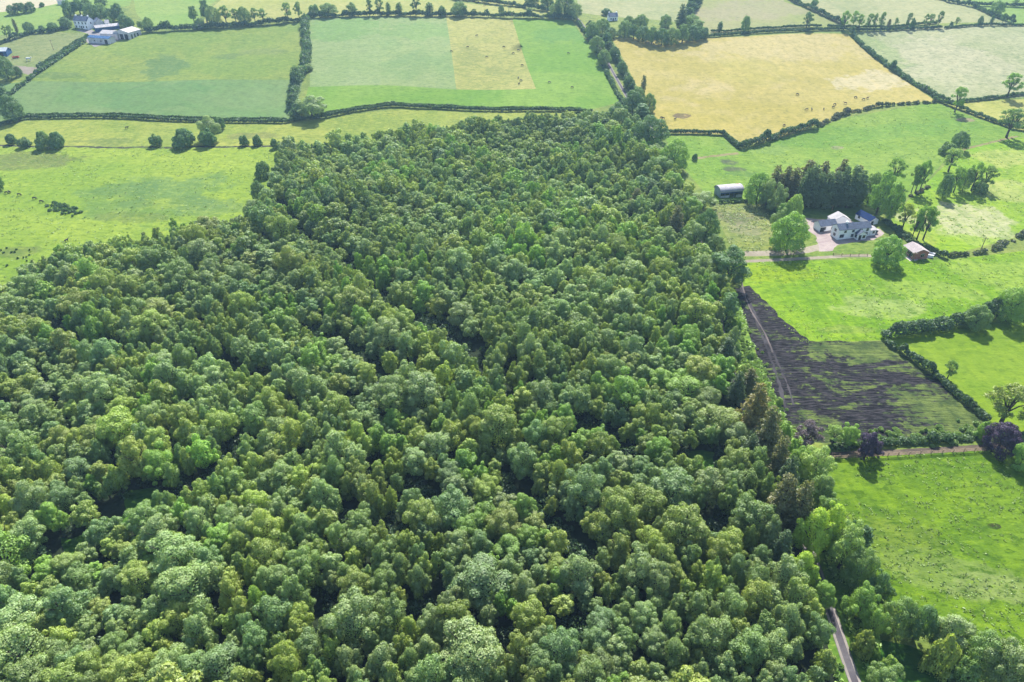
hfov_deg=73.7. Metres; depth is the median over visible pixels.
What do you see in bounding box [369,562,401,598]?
woodland tree
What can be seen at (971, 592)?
grass tussocks
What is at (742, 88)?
field
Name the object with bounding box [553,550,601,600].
woodland tree
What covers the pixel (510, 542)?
woodland tree
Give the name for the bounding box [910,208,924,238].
field tree
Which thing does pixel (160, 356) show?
woodland tree
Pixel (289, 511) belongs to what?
woodland tree
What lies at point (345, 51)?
field
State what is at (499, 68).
field
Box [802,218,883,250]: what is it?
yard ground
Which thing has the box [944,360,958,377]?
field tree
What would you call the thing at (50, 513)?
woodland tree
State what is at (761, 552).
woodland tree
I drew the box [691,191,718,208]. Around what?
edge tree
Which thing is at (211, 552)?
woodland tree
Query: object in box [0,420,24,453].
woodland tree
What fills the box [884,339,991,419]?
hedge
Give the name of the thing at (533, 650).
woodland tree
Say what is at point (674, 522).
woodland tree
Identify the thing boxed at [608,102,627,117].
edge tree
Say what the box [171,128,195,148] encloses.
bush
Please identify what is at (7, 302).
woodland tree
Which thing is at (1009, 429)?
purple tree
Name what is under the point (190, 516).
woodland tree
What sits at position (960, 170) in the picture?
field tree
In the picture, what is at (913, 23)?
slim hedge tree
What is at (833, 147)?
grass tussocks
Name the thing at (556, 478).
woodland tree
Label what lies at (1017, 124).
field tree
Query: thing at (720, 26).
slim hedge tree
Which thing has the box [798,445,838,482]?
roadside tree
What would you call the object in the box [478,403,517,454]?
woodland tree
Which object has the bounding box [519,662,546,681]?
woodland tree
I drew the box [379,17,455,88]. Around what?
field
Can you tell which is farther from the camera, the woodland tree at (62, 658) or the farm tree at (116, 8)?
the farm tree at (116, 8)
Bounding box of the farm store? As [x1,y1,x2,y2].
[94,17,103,24]
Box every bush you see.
[4,133,17,144]
[15,137,31,147]
[34,131,50,149]
[47,131,64,148]
[148,133,162,145]
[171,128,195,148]
[195,115,221,136]
[197,128,216,145]
[214,116,225,129]
[238,135,249,144]
[242,199,255,215]
[250,181,263,198]
[252,134,262,145]
[254,160,269,178]
[270,138,277,148]
[295,95,327,116]
[295,103,306,116]
[304,63,312,69]
[732,317,741,328]
[746,351,753,357]
[775,397,782,404]
[780,423,791,437]
[787,439,800,458]
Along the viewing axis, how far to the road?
118.98 m
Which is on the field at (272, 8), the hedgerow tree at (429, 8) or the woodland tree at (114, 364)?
the hedgerow tree at (429, 8)
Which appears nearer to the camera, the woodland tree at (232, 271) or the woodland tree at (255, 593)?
the woodland tree at (255, 593)
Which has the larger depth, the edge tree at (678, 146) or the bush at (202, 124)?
the bush at (202, 124)
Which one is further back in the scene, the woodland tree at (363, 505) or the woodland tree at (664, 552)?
the woodland tree at (363, 505)
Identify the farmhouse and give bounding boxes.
[72,14,94,29]
[830,220,871,239]
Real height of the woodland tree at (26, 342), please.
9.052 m
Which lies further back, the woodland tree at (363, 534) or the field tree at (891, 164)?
the field tree at (891, 164)
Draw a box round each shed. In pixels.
[0,47,11,56]
[87,35,115,43]
[93,23,119,31]
[99,30,118,38]
[113,26,140,38]
[903,241,930,258]
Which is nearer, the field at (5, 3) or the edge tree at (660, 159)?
the edge tree at (660, 159)
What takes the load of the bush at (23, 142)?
on the ditch ground at (150, 146)
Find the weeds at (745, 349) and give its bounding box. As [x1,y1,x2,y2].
[721,313,791,440]
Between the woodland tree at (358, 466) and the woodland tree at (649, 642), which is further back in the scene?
the woodland tree at (358, 466)
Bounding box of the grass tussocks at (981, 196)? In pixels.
[895,142,1023,249]
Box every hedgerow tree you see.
[188,5,198,20]
[194,17,204,24]
[199,0,207,22]
[204,5,222,22]
[218,5,230,21]
[229,8,238,20]
[236,6,251,21]
[249,7,257,19]
[257,8,267,18]
[281,2,291,16]
[292,1,301,14]
[308,4,319,13]
[319,2,338,16]
[346,2,357,11]
[366,0,372,15]
[374,0,383,14]
[385,2,390,11]
[395,2,402,11]
[409,0,420,9]
[425,2,433,11]
[438,5,446,15]
[450,1,466,16]
[498,5,503,12]
[524,0,539,3]
[540,0,553,5]
[549,2,559,13]
[555,0,573,14]
[566,2,582,19]
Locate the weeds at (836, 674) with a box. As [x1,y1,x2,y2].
[779,582,843,680]
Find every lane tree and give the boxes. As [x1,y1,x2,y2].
[584,21,599,37]
[588,35,604,52]
[596,49,611,65]
[603,32,611,40]
[609,46,620,57]
[616,61,627,73]
[623,75,634,87]
[630,86,645,101]
[640,75,646,91]
[642,93,655,112]
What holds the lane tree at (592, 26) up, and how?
on the ground at (688, 178)
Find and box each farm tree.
[0,55,16,79]
[0,86,6,95]
[0,94,24,121]
[0,177,4,190]
[6,5,16,13]
[12,3,18,13]
[14,66,22,75]
[17,2,27,12]
[22,22,34,31]
[24,2,35,11]
[46,22,58,29]
[59,18,71,26]
[61,0,76,16]
[70,0,85,14]
[82,2,100,18]
[94,0,107,3]
[94,2,108,15]
[102,8,117,20]
[110,3,123,17]
[117,14,126,25]
[123,17,134,27]
[136,21,142,29]
[142,16,153,30]
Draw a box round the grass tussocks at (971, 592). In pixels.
[834,450,1023,664]
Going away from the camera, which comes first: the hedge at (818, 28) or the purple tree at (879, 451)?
the purple tree at (879, 451)
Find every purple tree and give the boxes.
[793,418,824,446]
[857,432,878,459]
[870,441,884,458]
[981,422,1023,461]
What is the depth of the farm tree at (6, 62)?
395.60 m
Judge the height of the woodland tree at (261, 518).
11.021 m
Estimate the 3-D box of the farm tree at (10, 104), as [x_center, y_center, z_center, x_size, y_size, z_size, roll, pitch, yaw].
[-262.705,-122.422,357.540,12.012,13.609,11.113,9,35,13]
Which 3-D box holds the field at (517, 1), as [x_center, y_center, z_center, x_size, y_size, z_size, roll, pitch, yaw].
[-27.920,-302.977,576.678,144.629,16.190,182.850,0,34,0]
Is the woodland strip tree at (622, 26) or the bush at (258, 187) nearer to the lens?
the bush at (258, 187)
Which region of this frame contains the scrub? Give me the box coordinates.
[45,200,82,216]
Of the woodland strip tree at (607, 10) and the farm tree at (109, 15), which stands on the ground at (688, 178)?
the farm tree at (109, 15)
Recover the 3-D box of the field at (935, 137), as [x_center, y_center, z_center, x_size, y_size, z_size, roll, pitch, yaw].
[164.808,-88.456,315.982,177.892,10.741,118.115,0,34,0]
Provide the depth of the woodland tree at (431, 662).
105.92 m
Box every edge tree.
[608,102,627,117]
[622,90,643,112]
[631,115,670,147]
[633,103,649,120]
[646,155,674,171]
[648,143,661,149]
[659,138,689,169]
[662,171,684,189]
[681,182,695,195]
[683,220,706,244]
[685,196,703,209]
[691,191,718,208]
[693,208,720,245]
[694,254,722,276]
[704,233,725,252]
[711,244,752,288]
[733,343,741,357]
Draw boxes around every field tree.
[692,153,697,159]
[743,171,770,204]
[758,178,776,207]
[766,182,788,209]
[769,206,788,233]
[769,211,810,252]
[775,202,792,217]
[787,194,803,215]
[825,424,847,443]
[841,422,861,447]
[863,172,881,203]
[867,171,896,214]
[870,234,907,267]
[880,181,905,219]
[887,157,908,179]
[898,203,916,226]
[910,164,923,192]
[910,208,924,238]
[913,161,927,192]
[913,205,934,239]
[919,160,933,189]
[921,206,940,239]
[935,174,955,198]
[938,141,956,154]
[942,148,965,171]
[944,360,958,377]
[950,86,968,111]
[951,131,970,149]
[951,166,967,191]
[957,167,974,190]
[964,304,994,331]
[969,162,986,190]
[972,181,988,193]
[973,421,991,441]
[979,165,999,184]
[983,382,1023,422]
[994,287,1023,324]
[998,108,1023,137]
[1002,72,1023,96]
[1011,442,1023,470]
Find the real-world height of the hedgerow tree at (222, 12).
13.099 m
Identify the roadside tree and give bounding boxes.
[785,551,820,585]
[789,445,810,472]
[791,507,838,563]
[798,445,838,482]
[810,474,836,512]
[810,580,837,614]
[811,500,854,551]
[818,492,839,517]
[826,519,865,576]
[839,546,880,592]
[840,580,881,620]
[849,629,874,660]
[853,524,873,548]
[857,606,891,641]
[861,568,896,605]
[866,661,904,681]
[878,654,897,668]
[879,595,920,639]
[901,604,939,643]
[917,633,960,681]
[931,613,976,650]
[945,655,981,681]
[960,629,1010,681]
[980,635,1023,681]
[1005,654,1023,680]
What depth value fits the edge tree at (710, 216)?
238.86 m
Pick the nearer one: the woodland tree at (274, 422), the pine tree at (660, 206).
the woodland tree at (274, 422)
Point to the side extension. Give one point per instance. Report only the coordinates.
(873, 230)
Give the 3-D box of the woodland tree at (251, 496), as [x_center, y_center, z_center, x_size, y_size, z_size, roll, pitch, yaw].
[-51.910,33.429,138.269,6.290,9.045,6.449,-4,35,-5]
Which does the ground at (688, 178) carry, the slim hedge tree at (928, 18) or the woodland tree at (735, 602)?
the slim hedge tree at (928, 18)
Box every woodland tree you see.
[0,292,28,315]
[0,354,16,377]
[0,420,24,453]
[0,429,41,474]
[0,456,19,485]
[0,478,28,510]
[0,493,22,518]
[0,523,36,585]
[0,559,18,588]
[0,584,20,613]
[0,592,50,638]
[0,610,61,679]
[0,655,51,681]
[4,515,47,558]
[8,479,48,520]
[9,335,41,356]
[10,273,45,296]
[13,403,56,436]
[17,398,47,421]
[25,317,51,338]
[29,611,57,641]
[31,558,65,582]
[33,501,69,533]
[38,586,68,605]
[38,656,83,681]
[40,479,79,514]
[42,583,95,626]
[44,639,76,671]
[46,425,77,451]
[49,550,85,581]
[53,263,78,289]
[53,644,88,680]
[55,287,89,319]
[59,397,93,418]
[60,560,96,591]
[61,456,98,485]
[67,370,99,402]
[73,257,99,282]
[74,361,97,379]
[74,646,103,680]
[75,339,105,361]
[77,670,108,681]
[79,415,112,447]
[80,371,124,412]
[86,596,111,620]
[87,267,120,297]
[89,337,121,369]
[95,405,145,449]
[95,565,123,593]
[95,649,128,681]
[98,630,127,659]
[101,653,146,681]
[103,354,125,384]
[106,395,136,415]
[109,540,138,560]
[111,274,143,298]
[116,559,160,598]
[117,435,154,480]
[117,631,152,658]
[121,248,149,269]
[123,499,157,534]
[131,647,158,674]
[132,308,168,340]
[134,246,166,273]
[134,401,168,429]
[134,590,182,625]
[135,512,179,553]
[140,440,177,486]
[141,297,176,327]
[143,426,173,461]
[144,281,173,304]
[145,530,204,574]
[146,642,194,678]
[147,349,179,378]
[150,358,186,397]
[150,576,174,600]
[154,559,212,612]
[158,600,196,639]
[162,270,188,295]
[163,257,199,288]
[166,401,198,430]
[169,343,196,368]
[176,650,216,681]
[177,224,206,244]
[180,478,210,510]
[181,612,218,652]
[182,506,213,540]
[183,594,214,631]
[186,238,217,269]
[187,374,212,401]
[194,544,223,574]
[195,216,219,230]
[197,640,243,681]
[198,258,222,281]
[200,365,228,387]
[200,408,239,441]
[203,522,239,559]
[213,500,239,531]
[217,575,246,614]
[220,529,250,566]
[222,630,242,663]
[224,261,251,284]
[227,290,255,318]
[228,515,258,548]
[229,662,264,681]
[235,612,270,647]
[238,489,270,516]
[239,620,272,664]
[242,400,269,436]
[242,451,270,480]
[243,585,271,620]
[245,507,285,546]
[245,528,288,570]
[248,372,270,395]
[251,565,280,597]
[252,595,292,643]
[254,385,286,416]
[261,444,287,478]
[262,495,291,525]
[263,459,294,491]
[264,212,298,244]
[264,563,298,595]
[266,408,296,447]
[266,639,305,681]
[271,416,307,455]
[272,245,302,277]
[272,574,315,616]
[281,362,310,381]
[281,504,301,534]
[282,549,308,572]
[282,600,313,637]
[283,366,319,403]
[287,462,320,490]
[287,545,326,595]
[288,512,324,545]
[291,252,315,271]
[292,626,325,664]
[294,411,319,436]
[297,341,331,367]
[304,477,343,514]
[316,671,336,681]
[317,390,351,421]
[320,454,349,491]
[321,585,380,656]
[323,430,369,473]
[324,520,361,554]
[332,644,364,680]
[334,285,370,318]
[336,564,371,599]
[341,456,371,486]
[341,524,379,563]
[344,508,371,530]
[346,409,373,431]
[346,665,367,681]
[347,420,374,459]
[349,270,373,305]
[355,361,377,384]
[355,500,378,526]
[356,481,381,509]
[360,588,394,619]
[362,641,399,681]
[369,374,417,417]
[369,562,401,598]
[372,316,405,350]
[375,592,408,635]
[378,374,402,399]
[382,407,408,432]
[388,311,416,336]
[388,553,412,585]
[396,488,426,518]
[396,642,424,678]
[398,614,423,646]
[400,667,427,681]
[401,446,427,475]
[401,497,440,537]
[402,371,443,409]
[405,562,431,599]
[407,232,432,262]
[411,634,441,661]
[411,649,466,681]
[413,603,444,643]
[419,431,451,460]
[428,483,474,529]
[434,460,463,488]
[435,582,462,621]
[436,599,470,634]
[438,615,505,678]
[443,246,472,277]
[443,527,472,560]
[446,301,474,325]
[450,510,483,546]
[452,662,489,681]
[453,551,512,612]
[454,554,475,586]
[456,389,483,433]
[461,415,489,443]
[467,529,495,559]
[471,473,502,502]
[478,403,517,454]
[484,501,521,538]
[492,552,523,589]
[493,532,524,557]
[499,258,527,282]
[502,628,531,681]
[507,442,537,479]
[509,321,536,356]
[509,492,537,524]
[509,570,536,604]
[509,594,546,634]
[515,523,541,549]
[516,332,542,367]
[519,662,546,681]
[520,347,547,380]
[521,419,551,451]
[521,643,550,678]
[527,380,553,408]
[536,625,580,676]
[541,415,573,446]
[542,227,570,248]
[542,660,567,681]
[543,551,565,579]
[546,566,566,600]
[547,459,571,490]
[549,299,574,322]
[549,403,577,430]
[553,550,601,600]
[560,674,574,681]
[562,463,605,508]
[572,654,605,681]
[579,646,620,681]
[581,626,611,659]
[583,604,616,644]
[586,223,611,245]
[587,328,616,353]
[587,546,612,575]
[590,354,625,380]
[592,456,614,487]
[594,485,644,531]
[602,366,647,409]
[603,231,629,257]
[603,287,639,324]
[606,671,629,681]
[607,532,631,570]
[607,616,638,653]
[611,598,637,625]
[618,541,658,588]
[619,334,645,365]
[625,483,666,525]
[628,401,650,436]
[628,600,659,634]
[636,525,668,555]
[637,624,669,662]
[642,561,677,602]
[644,436,672,464]
[644,587,671,625]
[645,402,673,437]
[648,367,672,388]
[649,466,695,517]
[650,542,679,570]
[651,256,672,281]
[652,610,683,649]
[653,634,691,674]
[659,226,678,245]
[661,501,711,560]
[662,560,687,598]
[663,388,681,411]
[666,368,711,401]
[667,590,707,626]
[675,323,701,350]
[680,293,717,327]
[684,355,720,390]
[690,614,734,664]
[692,386,721,407]
[692,466,724,505]
[697,404,742,437]
[701,537,732,571]
[707,674,729,681]
[713,525,748,558]
[714,468,746,503]
[715,589,747,627]
[717,446,751,470]
[718,515,743,542]
[722,421,753,448]
[722,552,750,592]
[726,624,770,676]
[730,492,778,545]
[735,577,772,623]
[738,563,770,599]
[745,456,771,491]
[748,544,773,567]
[753,625,793,670]
[760,660,787,681]
[767,553,809,597]
[769,602,806,641]
[776,664,809,681]
[778,576,816,615]
[801,610,836,650]
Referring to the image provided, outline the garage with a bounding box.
[855,210,878,224]
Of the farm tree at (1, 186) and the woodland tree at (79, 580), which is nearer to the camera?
the woodland tree at (79, 580)
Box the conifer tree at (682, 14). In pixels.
[674,3,686,28]
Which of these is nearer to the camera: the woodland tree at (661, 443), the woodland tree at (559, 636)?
the woodland tree at (559, 636)
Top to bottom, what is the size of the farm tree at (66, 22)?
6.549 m
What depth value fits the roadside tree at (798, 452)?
149.80 m
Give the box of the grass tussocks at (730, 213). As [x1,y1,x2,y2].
[711,202,774,251]
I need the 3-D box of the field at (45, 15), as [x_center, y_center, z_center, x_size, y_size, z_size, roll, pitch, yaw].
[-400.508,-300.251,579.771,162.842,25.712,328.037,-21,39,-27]
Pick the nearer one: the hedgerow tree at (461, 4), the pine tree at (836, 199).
the pine tree at (836, 199)
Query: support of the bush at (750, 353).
on the verge ground at (841, 588)
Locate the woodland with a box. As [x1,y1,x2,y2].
[0,108,837,681]
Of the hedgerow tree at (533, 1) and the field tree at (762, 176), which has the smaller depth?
the field tree at (762, 176)
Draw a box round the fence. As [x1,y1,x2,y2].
[825,447,986,458]
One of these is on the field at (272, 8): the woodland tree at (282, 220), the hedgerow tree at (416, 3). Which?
the hedgerow tree at (416, 3)
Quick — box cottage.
[607,11,617,20]
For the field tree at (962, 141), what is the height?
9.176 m
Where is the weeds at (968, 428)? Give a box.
[818,418,979,447]
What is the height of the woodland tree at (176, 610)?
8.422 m
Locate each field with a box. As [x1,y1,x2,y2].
[0,0,57,11]
[0,0,130,34]
[0,33,83,70]
[0,79,302,121]
[0,108,576,148]
[0,146,276,284]
[30,21,302,81]
[134,0,215,25]
[204,0,563,22]
[306,19,619,115]
[310,17,381,86]
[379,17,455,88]
[446,17,535,89]
[461,0,565,7]
[577,0,687,21]
[612,33,932,141]
[666,103,1023,207]
[690,0,835,33]
[712,203,784,250]
[733,286,985,443]
[736,251,1023,341]
[790,0,1010,25]
[830,449,1023,658]
[856,24,1023,100]
[880,640,967,681]
[890,138,1023,251]
[891,318,1023,433]
[949,99,1023,130]
[971,0,1023,23]
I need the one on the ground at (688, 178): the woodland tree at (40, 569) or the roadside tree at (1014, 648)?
the roadside tree at (1014, 648)
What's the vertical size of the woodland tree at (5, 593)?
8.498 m
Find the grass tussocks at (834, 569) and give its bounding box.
[726,289,882,681]
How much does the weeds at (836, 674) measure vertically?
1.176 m
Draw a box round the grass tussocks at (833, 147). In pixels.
[681,106,1021,207]
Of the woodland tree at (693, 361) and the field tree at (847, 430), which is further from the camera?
the woodland tree at (693, 361)
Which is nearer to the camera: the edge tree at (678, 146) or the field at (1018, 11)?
the edge tree at (678, 146)
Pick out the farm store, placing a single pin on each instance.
(97, 21)
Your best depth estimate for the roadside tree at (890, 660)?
111.72 m
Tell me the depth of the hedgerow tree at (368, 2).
492.35 m
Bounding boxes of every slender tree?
[1,25,7,36]
[6,25,12,38]
[11,18,18,32]
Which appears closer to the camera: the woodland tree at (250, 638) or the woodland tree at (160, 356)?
the woodland tree at (250, 638)
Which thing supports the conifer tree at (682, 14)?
on the ground at (688, 178)
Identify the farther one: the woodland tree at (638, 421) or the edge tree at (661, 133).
the edge tree at (661, 133)
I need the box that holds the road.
[577,18,858,681]
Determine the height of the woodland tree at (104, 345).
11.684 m
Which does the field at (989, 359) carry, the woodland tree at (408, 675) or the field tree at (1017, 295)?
the field tree at (1017, 295)
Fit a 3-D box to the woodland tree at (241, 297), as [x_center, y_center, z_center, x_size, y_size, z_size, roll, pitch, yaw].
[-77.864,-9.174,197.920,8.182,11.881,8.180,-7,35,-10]
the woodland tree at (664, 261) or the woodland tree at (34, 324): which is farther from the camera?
the woodland tree at (664, 261)
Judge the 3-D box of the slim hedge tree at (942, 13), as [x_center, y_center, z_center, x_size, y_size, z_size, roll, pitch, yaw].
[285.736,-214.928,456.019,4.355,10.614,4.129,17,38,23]
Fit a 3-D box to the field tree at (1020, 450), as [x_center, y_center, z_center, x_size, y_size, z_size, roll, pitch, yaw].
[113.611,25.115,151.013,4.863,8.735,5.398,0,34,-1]
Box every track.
[18,66,36,74]
[736,244,818,255]
[740,288,786,407]
[741,279,773,352]
[745,254,871,262]
[747,297,793,404]
[817,443,1009,458]
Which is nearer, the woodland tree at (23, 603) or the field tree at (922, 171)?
the woodland tree at (23, 603)
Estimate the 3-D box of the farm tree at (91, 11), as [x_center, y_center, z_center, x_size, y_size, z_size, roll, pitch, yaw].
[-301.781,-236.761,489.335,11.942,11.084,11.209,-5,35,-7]
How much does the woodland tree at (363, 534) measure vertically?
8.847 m
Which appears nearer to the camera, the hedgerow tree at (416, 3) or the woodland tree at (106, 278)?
the woodland tree at (106, 278)
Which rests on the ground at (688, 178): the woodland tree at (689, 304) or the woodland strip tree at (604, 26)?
the woodland strip tree at (604, 26)
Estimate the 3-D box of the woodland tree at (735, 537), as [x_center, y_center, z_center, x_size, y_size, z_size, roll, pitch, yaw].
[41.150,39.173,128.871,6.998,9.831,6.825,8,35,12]
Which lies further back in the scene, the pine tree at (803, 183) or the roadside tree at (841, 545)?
the pine tree at (803, 183)
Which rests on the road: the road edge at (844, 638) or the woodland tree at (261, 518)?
the road edge at (844, 638)
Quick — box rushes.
[0,247,29,266]
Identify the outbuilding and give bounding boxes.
[813,219,837,231]
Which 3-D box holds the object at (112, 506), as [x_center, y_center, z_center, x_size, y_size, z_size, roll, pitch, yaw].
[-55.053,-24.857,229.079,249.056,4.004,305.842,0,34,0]
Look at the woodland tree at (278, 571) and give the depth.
120.14 m
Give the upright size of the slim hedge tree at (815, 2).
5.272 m
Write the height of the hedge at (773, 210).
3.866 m
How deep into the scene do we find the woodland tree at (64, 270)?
211.93 m
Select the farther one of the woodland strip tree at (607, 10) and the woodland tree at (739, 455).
the woodland strip tree at (607, 10)
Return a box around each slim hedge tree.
[717,21,722,31]
[741,15,750,30]
[802,11,814,27]
[811,0,818,5]
[841,10,850,26]
[850,10,859,26]
[857,14,864,25]
[865,13,874,26]
[872,13,878,27]
[879,11,886,25]
[906,12,912,26]
[909,17,915,26]
[923,13,929,23]
[928,14,935,25]
[936,11,944,24]
[977,16,983,25]
[990,0,1005,13]
[1001,13,1007,22]
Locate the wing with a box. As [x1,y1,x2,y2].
[827,211,851,223]
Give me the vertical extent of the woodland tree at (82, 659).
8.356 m
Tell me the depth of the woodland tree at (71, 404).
162.91 m
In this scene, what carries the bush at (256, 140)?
on the field at (100, 132)
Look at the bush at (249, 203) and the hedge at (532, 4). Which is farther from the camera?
the hedge at (532, 4)
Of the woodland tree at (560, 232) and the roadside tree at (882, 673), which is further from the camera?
the woodland tree at (560, 232)
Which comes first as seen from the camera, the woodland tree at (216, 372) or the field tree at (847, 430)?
the field tree at (847, 430)
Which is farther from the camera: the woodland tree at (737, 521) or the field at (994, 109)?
the field at (994, 109)
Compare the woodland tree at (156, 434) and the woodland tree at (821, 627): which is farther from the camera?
the woodland tree at (156, 434)
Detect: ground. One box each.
[0,0,1023,681]
[0,145,270,148]
[60,535,85,552]
[76,29,121,46]
[121,487,162,526]
[687,450,714,483]
[691,152,737,158]
[724,315,883,681]
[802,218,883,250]
[963,136,1017,149]
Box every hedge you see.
[0,25,67,43]
[0,113,286,124]
[5,39,86,95]
[26,112,286,119]
[35,34,88,68]
[143,16,299,31]
[285,13,312,116]
[286,102,592,121]
[307,7,573,18]
[314,101,582,115]
[469,0,550,10]
[576,20,623,103]
[585,20,635,91]
[665,128,725,133]
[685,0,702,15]
[703,25,942,36]
[711,23,821,31]
[719,198,747,202]
[722,132,742,147]
[738,118,819,147]
[764,202,780,219]
[794,0,845,23]
[819,105,872,125]
[824,430,984,451]
[827,21,937,27]
[849,26,950,100]
[872,99,936,107]
[880,297,1014,338]
[881,218,948,256]
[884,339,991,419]
[894,185,931,203]
[933,96,1023,128]
[944,22,1023,28]
[945,0,1016,22]
[949,248,996,256]
[961,91,1023,101]
[976,1,1023,5]
[991,229,1023,248]
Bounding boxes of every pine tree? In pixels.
[629,188,642,207]
[643,181,653,194]
[655,198,664,216]
[662,183,672,196]
[664,205,683,237]
[715,336,738,365]
[724,370,746,405]
[735,382,776,432]
[738,432,759,459]
[741,366,759,397]
[749,405,784,458]
[762,472,798,533]
[765,165,783,200]
[765,529,793,568]
[766,435,791,479]
[774,454,799,490]
[776,165,795,201]
[782,480,815,540]
[788,167,801,199]
[796,167,814,205]
[799,159,815,181]
[799,163,822,206]
[810,172,826,207]
[818,160,830,180]
[818,171,836,208]
[826,170,843,206]
[834,159,848,196]
[834,165,851,206]
[840,164,863,207]
[852,170,871,206]
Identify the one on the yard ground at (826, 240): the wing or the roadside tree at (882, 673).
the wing
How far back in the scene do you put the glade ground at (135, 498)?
146.12 m
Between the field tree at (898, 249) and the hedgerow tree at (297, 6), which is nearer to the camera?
the field tree at (898, 249)
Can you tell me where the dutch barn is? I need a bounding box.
[714,183,743,197]
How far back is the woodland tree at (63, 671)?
106.13 m
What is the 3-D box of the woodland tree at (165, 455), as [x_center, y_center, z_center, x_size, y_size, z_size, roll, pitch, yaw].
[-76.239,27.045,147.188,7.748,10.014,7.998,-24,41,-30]
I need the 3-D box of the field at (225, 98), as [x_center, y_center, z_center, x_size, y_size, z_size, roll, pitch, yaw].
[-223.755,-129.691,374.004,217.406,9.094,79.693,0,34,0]
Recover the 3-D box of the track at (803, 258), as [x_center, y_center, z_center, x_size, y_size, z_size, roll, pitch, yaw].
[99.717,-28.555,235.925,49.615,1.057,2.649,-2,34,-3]
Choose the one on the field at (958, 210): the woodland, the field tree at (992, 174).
the field tree at (992, 174)
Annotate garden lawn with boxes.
[735,205,952,260]
[799,206,864,219]
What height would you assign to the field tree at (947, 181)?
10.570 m
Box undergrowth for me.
[0,145,830,681]
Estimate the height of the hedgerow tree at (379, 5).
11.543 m
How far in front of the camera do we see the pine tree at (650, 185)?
270.86 m
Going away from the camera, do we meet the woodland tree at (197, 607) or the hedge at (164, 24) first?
the woodland tree at (197, 607)
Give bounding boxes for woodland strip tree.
[596,18,609,32]
[601,8,612,14]
[604,27,617,37]
[617,20,631,36]
[624,15,633,25]
[627,24,638,38]
[634,14,648,27]
[634,25,650,41]
[645,26,659,43]
[654,28,669,44]
[659,14,672,27]
[667,27,680,44]
[677,23,689,42]
[683,14,701,28]
[687,24,702,41]
[691,19,704,26]
[695,26,708,39]
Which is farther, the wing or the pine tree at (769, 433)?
the wing
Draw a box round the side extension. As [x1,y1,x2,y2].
[869,226,876,235]
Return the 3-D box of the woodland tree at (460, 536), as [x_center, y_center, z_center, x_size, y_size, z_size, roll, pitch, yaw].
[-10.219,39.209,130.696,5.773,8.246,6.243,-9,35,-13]
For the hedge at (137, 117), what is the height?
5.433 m
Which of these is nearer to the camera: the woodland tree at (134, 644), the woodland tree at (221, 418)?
the woodland tree at (134, 644)
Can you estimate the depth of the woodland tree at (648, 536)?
127.32 m
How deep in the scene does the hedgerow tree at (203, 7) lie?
476.43 m
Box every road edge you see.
[567,1,860,681]
[576,18,851,681]
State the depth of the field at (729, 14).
492.37 m
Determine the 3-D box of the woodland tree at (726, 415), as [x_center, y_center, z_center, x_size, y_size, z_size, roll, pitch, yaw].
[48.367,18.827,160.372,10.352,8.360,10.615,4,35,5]
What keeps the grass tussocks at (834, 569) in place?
on the verge ground at (841, 588)
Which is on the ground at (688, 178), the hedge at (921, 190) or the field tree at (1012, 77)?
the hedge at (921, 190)
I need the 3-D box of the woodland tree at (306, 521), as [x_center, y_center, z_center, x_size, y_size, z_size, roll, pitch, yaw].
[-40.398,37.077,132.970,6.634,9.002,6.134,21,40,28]
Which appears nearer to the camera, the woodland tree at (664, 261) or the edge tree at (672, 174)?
the woodland tree at (664, 261)
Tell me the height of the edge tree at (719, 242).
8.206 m
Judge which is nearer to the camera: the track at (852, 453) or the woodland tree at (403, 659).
the woodland tree at (403, 659)
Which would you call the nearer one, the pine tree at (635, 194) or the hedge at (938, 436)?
the hedge at (938, 436)
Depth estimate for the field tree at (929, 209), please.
239.91 m
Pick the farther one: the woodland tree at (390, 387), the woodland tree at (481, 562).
the woodland tree at (390, 387)
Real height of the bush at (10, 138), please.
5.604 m
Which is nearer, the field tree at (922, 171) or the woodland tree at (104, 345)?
the woodland tree at (104, 345)
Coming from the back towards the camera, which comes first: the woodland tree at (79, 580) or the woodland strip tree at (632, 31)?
the woodland strip tree at (632, 31)
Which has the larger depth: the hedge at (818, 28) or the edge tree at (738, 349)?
the hedge at (818, 28)
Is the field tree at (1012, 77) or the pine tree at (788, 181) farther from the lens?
the field tree at (1012, 77)
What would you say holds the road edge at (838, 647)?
on the road

